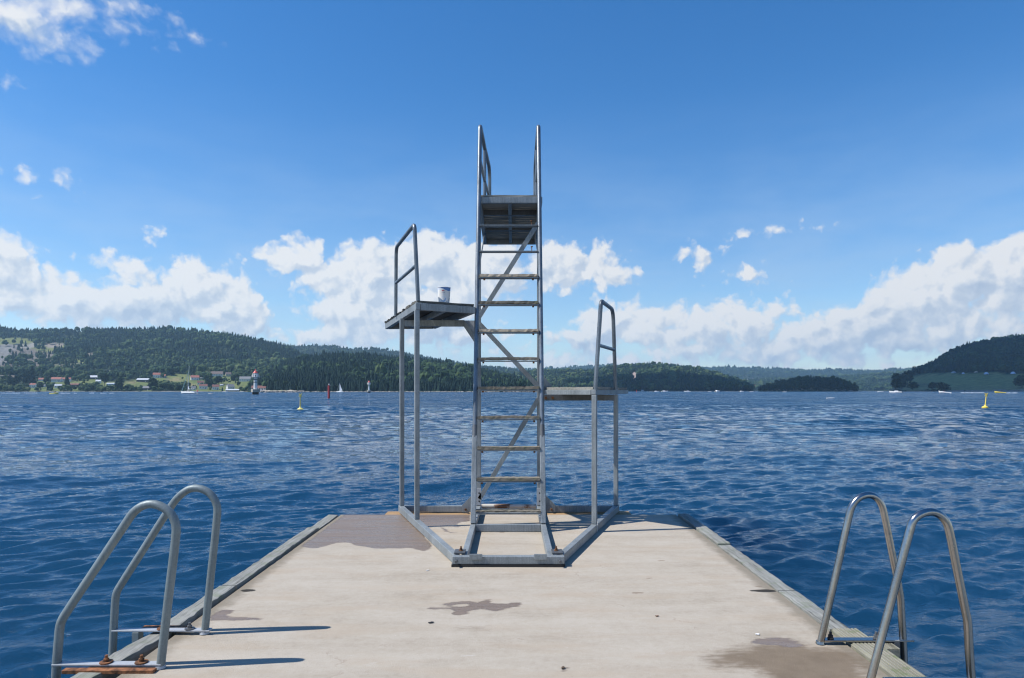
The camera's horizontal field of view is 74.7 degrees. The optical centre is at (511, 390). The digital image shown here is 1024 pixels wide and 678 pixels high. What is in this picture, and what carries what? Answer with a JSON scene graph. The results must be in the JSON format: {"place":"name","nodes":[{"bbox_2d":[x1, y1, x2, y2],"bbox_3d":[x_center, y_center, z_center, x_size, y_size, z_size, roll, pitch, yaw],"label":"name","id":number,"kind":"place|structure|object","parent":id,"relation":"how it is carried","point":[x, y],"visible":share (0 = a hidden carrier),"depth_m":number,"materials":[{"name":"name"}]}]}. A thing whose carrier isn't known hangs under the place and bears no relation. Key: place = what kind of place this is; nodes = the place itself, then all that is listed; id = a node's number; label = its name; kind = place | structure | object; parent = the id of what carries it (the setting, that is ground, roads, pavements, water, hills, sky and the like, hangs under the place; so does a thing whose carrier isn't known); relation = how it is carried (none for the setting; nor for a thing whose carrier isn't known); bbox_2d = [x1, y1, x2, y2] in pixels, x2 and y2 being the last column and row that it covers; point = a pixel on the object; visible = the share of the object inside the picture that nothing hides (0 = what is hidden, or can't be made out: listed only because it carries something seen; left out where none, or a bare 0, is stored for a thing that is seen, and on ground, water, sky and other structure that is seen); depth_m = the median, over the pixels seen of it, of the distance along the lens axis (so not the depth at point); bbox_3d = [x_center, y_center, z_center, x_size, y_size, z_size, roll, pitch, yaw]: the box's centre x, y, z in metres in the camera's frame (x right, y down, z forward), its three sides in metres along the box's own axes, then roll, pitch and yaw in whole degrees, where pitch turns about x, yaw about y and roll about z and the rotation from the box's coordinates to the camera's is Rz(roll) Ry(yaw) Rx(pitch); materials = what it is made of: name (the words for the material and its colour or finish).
{"place":"outdoors","nodes":[
{"label":"outdoors","id":0,"kind":"place"},
{"bbox_2d":[0,329,273,391],"bbox_3d":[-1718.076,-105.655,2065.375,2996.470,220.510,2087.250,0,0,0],"label":"hill terrain","id":1,"kind":"structure","parent":0,"point":[5,352],"depth_m":1444.86,"materials":[{"name":"green plant"}]},
{"bbox_2d":[7,375,15,385],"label":"tree","id":2,"kind":"object","parent":1,"relation":"on","point":[10,380],"visible":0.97,"depth_m":1225.73,"materials":[{"name":"green plant"}]},
{"bbox_2d":[13,374,22,383],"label":"tree","id":3,"kind":"object","parent":1,"relation":"on","point":[17,378],"visible":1,"depth_m":1230.54,"materials":[{"name":"green plant"}]},
{"bbox_2d":[20,369,29,382],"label":"tree","id":4,"kind":"object","parent":1,"relation":"on","point":[26,375],"visible":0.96,"depth_m":1252.48,"materials":[{"name":"green plant"}]},
{"bbox_2d":[28,365,36,383],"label":"tree","id":5,"kind":"object","parent":1,"relation":"on","point":[32,378],"visible":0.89,"depth_m":1254.39,"materials":[{"name":"green plant"}]},
{"bbox_2d":[29,383,36,387],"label":"house","id":6,"kind":"structure","parent":1,"relation":"on","point":[32,385],"depth_m":1231.65,"materials":[{"name":"white paint"}]},
{"bbox_2d":[36,382,43,387],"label":"tree","id":7,"kind":"object","parent":1,"relation":"on","point":[39,384],"visible":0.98,"depth_m":1200.40,"materials":[{"name":"green plant"}]},
{"bbox_2d":[51,377,61,381],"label":"house","id":8,"kind":"structure","parent":1,"relation":"on","point":[56,379],"depth_m":1316.52,"materials":[{"name":"white paint"}]},
{"bbox_2d":[64,376,70,384],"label":"tree","id":9,"kind":"object","parent":1,"relation":"on","point":[67,381],"visible":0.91,"depth_m":1203.78,"materials":[{"name":"green plant"}]},
{"bbox_2d":[70,383,80,386],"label":"house","id":10,"kind":"structure","parent":1,"relation":"on","point":[75,384],"depth_m":1224.79,"materials":[{"name":"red tile"}]},
{"bbox_2d":[89,375,98,378],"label":"house","id":11,"kind":"structure","parent":1,"relation":"on","point":[93,377],"depth_m":1395.71,"materials":[{"name":"concrete"}]},
{"bbox_2d":[99,373,108,385],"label":"tree","id":12,"kind":"object","parent":1,"relation":"on","point":[104,377],"visible":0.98,"depth_m":1251.03,"materials":[{"name":"green plant"}]},
{"bbox_2d":[113,377,124,388],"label":"tree","id":13,"kind":"object","parent":1,"relation":"on","point":[118,382],"visible":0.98,"depth_m":1138.21,"materials":[{"name":"green plant"}]},
{"bbox_2d":[6,391,246,391],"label":"shore rocks","id":14,"kind":"object","parent":1,"relation":"on","point":[127,391],"visible":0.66,"depth_m":1086.44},
{"bbox_2d":[0,369,257,390],"bbox_3d":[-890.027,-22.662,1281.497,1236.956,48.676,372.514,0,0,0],"label":"broadleaf forest","id":15,"kind":"object","parent":1,"relation":"on","point":[21,387],"visible":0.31,"depth_m":1181.07,"materials":[{"name":"green plant"}]},
{"bbox_2d":[136,378,149,381],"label":"house","id":16,"kind":"structure","parent":1,"relation":"on","point":[142,379],"depth_m":1331.16,"materials":[{"name":"concrete"}]},
{"bbox_2d":[0,347,286,379],"bbox_3d":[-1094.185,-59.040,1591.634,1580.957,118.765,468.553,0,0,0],"label":"broadleaf forest","id":17,"kind":"object","parent":1,"relation":"on","point":[202,369],"visible":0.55,"depth_m":1606.10,"materials":[{"name":"green plant"}]},
{"bbox_2d":[142,386,149,390],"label":"house","id":18,"kind":"structure","parent":1,"relation":"on","point":[144,388],"depth_m":1126.73,"materials":[{"name":"grey stone"}]},
{"bbox_2d":[0,325,303,360],"bbox_3d":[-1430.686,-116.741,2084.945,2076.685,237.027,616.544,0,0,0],"label":"conifer forest","id":19,"kind":"object","parent":1,"relation":"on","point":[119,332],"visible":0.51,"depth_m":2097.90,"materials":[{"name":"green plant"}]},
{"bbox_2d":[147,378,157,387],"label":"tree","id":20,"kind":"object","parent":1,"relation":"on","point":[153,381],"visible":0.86,"depth_m":1120.94,"materials":[{"name":"green plant"}]},
{"bbox_2d":[153,372,160,377],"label":"house","id":21,"kind":"structure","parent":1,"relation":"on","point":[156,375],"depth_m":1392.72,"materials":[{"name":"white paint"}]},
{"bbox_2d":[159,383,167,387],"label":"tree","id":22,"kind":"object","parent":1,"relation":"on","point":[164,385],"visible":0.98,"depth_m":1121.34,"materials":[{"name":"green plant"}]},
{"bbox_2d":[166,384,174,389],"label":"tree","id":23,"kind":"object","parent":1,"relation":"on","point":[170,386],"visible":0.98,"depth_m":1122.44,"materials":[{"name":"green plant"}]},
{"bbox_2d":[168,362,180,366],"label":"tree","id":24,"kind":"object","parent":1,"relation":"on","point":[174,364],"visible":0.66,"depth_m":1515.06,"materials":[{"name":"green plant"}]},
{"bbox_2d":[190,375,199,379],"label":"house","id":25,"kind":"structure","parent":1,"relation":"on","point":[195,377],"depth_m":1361.01,"materials":[{"name":"white paint"}]},
{"bbox_2d":[199,384,207,388],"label":"house","id":26,"kind":"structure","parent":1,"relation":"on","point":[203,386],"depth_m":1155.07,"materials":[{"name":"white paint"}]},
{"bbox_2d":[205,377,212,386],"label":"tree","id":27,"kind":"object","parent":1,"relation":"on","point":[208,381],"visible":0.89,"depth_m":1190.78,"materials":[{"name":"green plant"}]},
{"bbox_2d":[212,385,218,389],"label":"house","id":28,"kind":"structure","parent":1,"relation":"on","point":[215,387],"depth_m":1148.65,"materials":[{"name":"white paint"}]},
{"bbox_2d":[211,371,222,376],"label":"house","id":29,"kind":"structure","parent":1,"relation":"on","point":[217,373],"depth_m":1442.86,"materials":[{"name":"white paint"}]},
{"bbox_2d":[213,376,222,383],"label":"tree","id":30,"kind":"object","parent":1,"relation":"on","point":[218,379],"visible":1,"depth_m":1247.03,"materials":[{"name":"green plant"}]},
{"bbox_2d":[226,384,234,388],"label":"house","id":31,"kind":"structure","parent":1,"relation":"on","point":[230,386],"depth_m":1158.94,"materials":[{"name":"white paint"}]},
{"bbox_2d":[239,376,250,381],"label":"house","id":32,"kind":"structure","parent":1,"relation":"on","point":[244,378],"depth_m":1315.68,"materials":[{"name":"white paint"}]},
{"bbox_2d":[249,382,536,391],"bbox_3d":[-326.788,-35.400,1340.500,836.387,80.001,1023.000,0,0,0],"label":"wooded headland","id":33,"kind":"structure","parent":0,"point":[425,391],"depth_m":875.65,"materials":[{"name":"green plant"}]},
{"bbox_2d":[251,386,266,390],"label":"house","id":34,"kind":"structure","parent":33,"relation":"on","point":[261,388],"depth_m":877.67,"materials":[{"name":"white paint"}]},
{"bbox_2d":[246,350,535,391],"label":"conifer forest","id":35,"kind":"object","parent":33,"relation":"on","point":[319,378],"visible":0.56,"depth_m":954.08,"materials":[{"name":"green plant"}]},
{"bbox_2d":[305,388,860,391],"bbox_3d":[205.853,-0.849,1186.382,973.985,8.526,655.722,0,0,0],"label":"shore rocks","id":36,"kind":"object","parent":33,"relation":"on","point":[510,391],"visible":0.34,"depth_m":864.30,"materials":[{"name":"grey stone"}]},
{"bbox_2d":[295,346,510,372],"bbox_3d":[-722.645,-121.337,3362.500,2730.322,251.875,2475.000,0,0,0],"label":"ridge","id":37,"kind":"structure","parent":0,"point":[325,349],"depth_m":3616.29,"materials":[{"name":"green plant"}]},
{"bbox_2d":[286,343,519,373],"bbox_3d":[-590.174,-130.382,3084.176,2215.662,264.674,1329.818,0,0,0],"label":"conifer forest","id":38,"kind":"object","parent":37,"relation":"on","point":[378,350],"visible":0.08,"depth_m":3576.41,"materials":[{"name":"green plant"}]},
{"bbox_2d":[0,391,1023,677],"bbox_3d":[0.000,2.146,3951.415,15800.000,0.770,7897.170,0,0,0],"label":"water","id":39,"kind":"structure","parent":0,"point":[774,483],"depth_m":15.32,"materials":[{"name":"blue liquid"}]},
{"bbox_2d":[181,367,198,393],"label":"sailing yacht","id":40,"kind":"object","parent":39,"relation":"on","point":[189,392],"visible":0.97,"depth_m":451.04,"materials":[{"name":"white plastic"}]},
{"bbox_2d":[251,369,259,393],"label":"lighthouse","id":41,"kind":"object","parent":39,"relation":"in","point":[255,376],"visible":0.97,"depth_m":360.76,"materials":[{"name":"concrete"}]},
{"bbox_2d":[71,514,925,677],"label":"dock","id":42,"kind":"object","parent":39,"relation":"on","point":[350,596],"visible":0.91,"depth_m":4.51,"materials":[{"name":"concrete"}]},
{"bbox_2d":[51,484,220,677],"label":"bathing ladder","id":43,"kind":"object","parent":42,"relation":"attached to","point":[164,628],"visible":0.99,"depth_m":3.61,"materials":[{"name":"grey metal"}]},
{"bbox_2d":[385,125,631,566],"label":"diving tower","id":44,"kind":"structure","parent":42,"relation":"on","point":[508,219],"depth_m":7.83,"materials":[{"name":"metal"}]},
{"bbox_2d":[437,287,450,302],"bbox_3d":[-0.775,-1.084,7.645,0.154,0.179,0.154,0,0,0],"label":"bucket","id":45,"kind":"object","parent":44,"relation":"on","point":[443,294],"visible":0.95,"depth_m":7.59,"materials":[{"name":"white plastic"}]},
{"bbox_2d":[815,492,980,677],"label":"bathing ladder","id":46,"kind":"object","parent":42,"relation":"attached to","point":[880,638],"visible":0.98,"depth_m":3.42,"materials":[{"name":"silver metal"}]},
{"bbox_2d":[982,393,988,407],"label":"marker buoy","id":47,"kind":"object","parent":39,"relation":"on","point":[985,406],"visible":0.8,"depth_m":82.78,"materials":[{"name":"yellow paint"}]},
{"bbox_2d":[0,0,1023,369],"label":"sky","id":48,"kind":"structure","parent":0,"point":[803,184],"materials":[{"name":"blue"}]},
{"bbox_2d":[625,368,727,390],"bbox_3d":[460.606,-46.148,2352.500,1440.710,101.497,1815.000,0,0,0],"label":"wooded hill","id":49,"kind":"structure","parent":0,"point":[634,373],"depth_m":1555.37,"materials":[{"name":"green plant"}]},
{"bbox_2d":[506,361,754,390],"bbox_3d":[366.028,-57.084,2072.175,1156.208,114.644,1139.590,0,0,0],"label":"broadleaf forest","id":50,"kind":"object","parent":49,"relation":"on","point":[675,372],"visible":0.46,"depth_m":1837.09,"materials":[{"name":"green plant"}]},
{"bbox_2d":[555,366,901,378],"bbox_3d":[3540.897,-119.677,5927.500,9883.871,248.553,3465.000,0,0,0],"label":"distant ridge","id":51,"kind":"structure","parent":0,"point":[770,372],"depth_m":6110.56,"materials":[{"name":"green plant"}]},
{"bbox_2d":[500,363,916,378],"bbox_3d":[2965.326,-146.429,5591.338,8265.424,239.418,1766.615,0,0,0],"label":"conifer forest","id":52,"kind":"object","parent":51,"relation":"on","point":[740,371],"visible":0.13,"depth_m":6047.76,"materials":[{"name":"green plant"}]},
{"bbox_2d":[758,384,859,391],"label":"islet ground","id":53,"kind":"structure","parent":0,"point":[821,390],"depth_m":1331.84,"materials":[{"name":"green plant"}]},
{"bbox_2d":[758,375,858,390],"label":"broadleaf forest","id":54,"kind":"object","parent":53,"relation":"on","point":[810,382],"visible":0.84,"depth_m":1352.16,"materials":[{"name":"green plant"}]},
{"bbox_2d":[757,375,890,390],"bbox_3d":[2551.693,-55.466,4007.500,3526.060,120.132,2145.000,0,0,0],"label":"distant foothills","id":55,"kind":"structure","parent":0,"point":[868,386],"depth_m":3032.18,"materials":[{"name":"green plant"}]},
{"bbox_2d":[743,369,916,390],"bbox_3d":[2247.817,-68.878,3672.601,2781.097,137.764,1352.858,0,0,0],"label":"broadleaf forest","id":56,"kind":"object","parent":55,"relation":"on","point":[850,378],"visible":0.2,"depth_m":3712.93,"materials":[{"name":"green plant"}]},
{"bbox_2d":[893,369,1023,391],"bbox_3d":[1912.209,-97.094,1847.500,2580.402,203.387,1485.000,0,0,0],"label":"headland","id":57,"kind":"structure","parent":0,"point":[978,380],"depth_m":1354.28,"materials":[{"name":"green plant"}]},
{"bbox_2d":[890,373,900,389],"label":"tree","id":58,"kind":"object","parent":57,"relation":"on","point":[895,383],"visible":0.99,"depth_m":1242.39,"materials":[{"name":"green plant"}]},
{"bbox_2d":[899,374,907,388],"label":"tree","id":59,"kind":"object","parent":57,"relation":"on","point":[903,381],"visible":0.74,"depth_m":1435.27,"materials":[{"name":"green plant"}]},
{"bbox_2d":[901,370,914,383],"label":"tree","id":60,"kind":"object","parent":57,"relation":"on","point":[908,374],"visible":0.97,"depth_m":1467.08,"materials":[{"name":"green plant"}]},
{"bbox_2d":[907,381,919,389],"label":"bush","id":61,"kind":"object","parent":57,"relation":"on","point":[911,385],"visible":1,"depth_m":1232.67,"materials":[{"name":"green plant"}]},
{"bbox_2d":[915,367,921,373],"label":"tree","id":62,"kind":"object","parent":57,"relation":"on","point":[918,370],"visible":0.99,"depth_m":1817.11,"materials":[{"name":"green plant"}]},
{"bbox_2d":[928,382,938,390],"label":"bush","id":63,"kind":"object","parent":57,"relation":"on","point":[932,385],"visible":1,"depth_m":1175.61,"materials":[{"name":"green plant"}]},
{"bbox_2d":[937,382,950,390],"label":"bush","id":64,"kind":"object","parent":57,"relation":"on","point":[943,387],"visible":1,"depth_m":1172.97,"materials":[{"name":"green plant"}]},
{"bbox_2d":[899,389,1023,391],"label":"shore rocks","id":65,"kind":"object","parent":57,"relation":"on","point":[1012,390],"visible":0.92,"depth_m":1150.97,"materials":[{"name":"grey stone"}]},
{"bbox_2d":[917,333,1023,372],"bbox_3d":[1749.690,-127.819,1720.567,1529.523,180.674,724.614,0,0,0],"label":"broadleaf forest","id":66,"kind":"object","parent":57,"relation":"on","point":[1000,357],"visible":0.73,"depth_m":1684.75,"materials":[{"name":"green plant"}]},
{"bbox_2d":[1012,375,1023,387],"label":"bush","id":67,"kind":"object","parent":57,"relation":"on","point":[1018,380],"visible":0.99,"depth_m":1207.90,"materials":[{"name":"green plant"}]},
{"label":"rocky spit","id":68,"kind":"structure","parent":0,"visible":0},
{"bbox_2d":[260,390,304,391],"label":"shore rocks","id":69,"kind":"object","parent":68,"relation":"on","point":[282,391],"visible":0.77,"depth_m":742.63,"materials":[{"name":"grey stone"}]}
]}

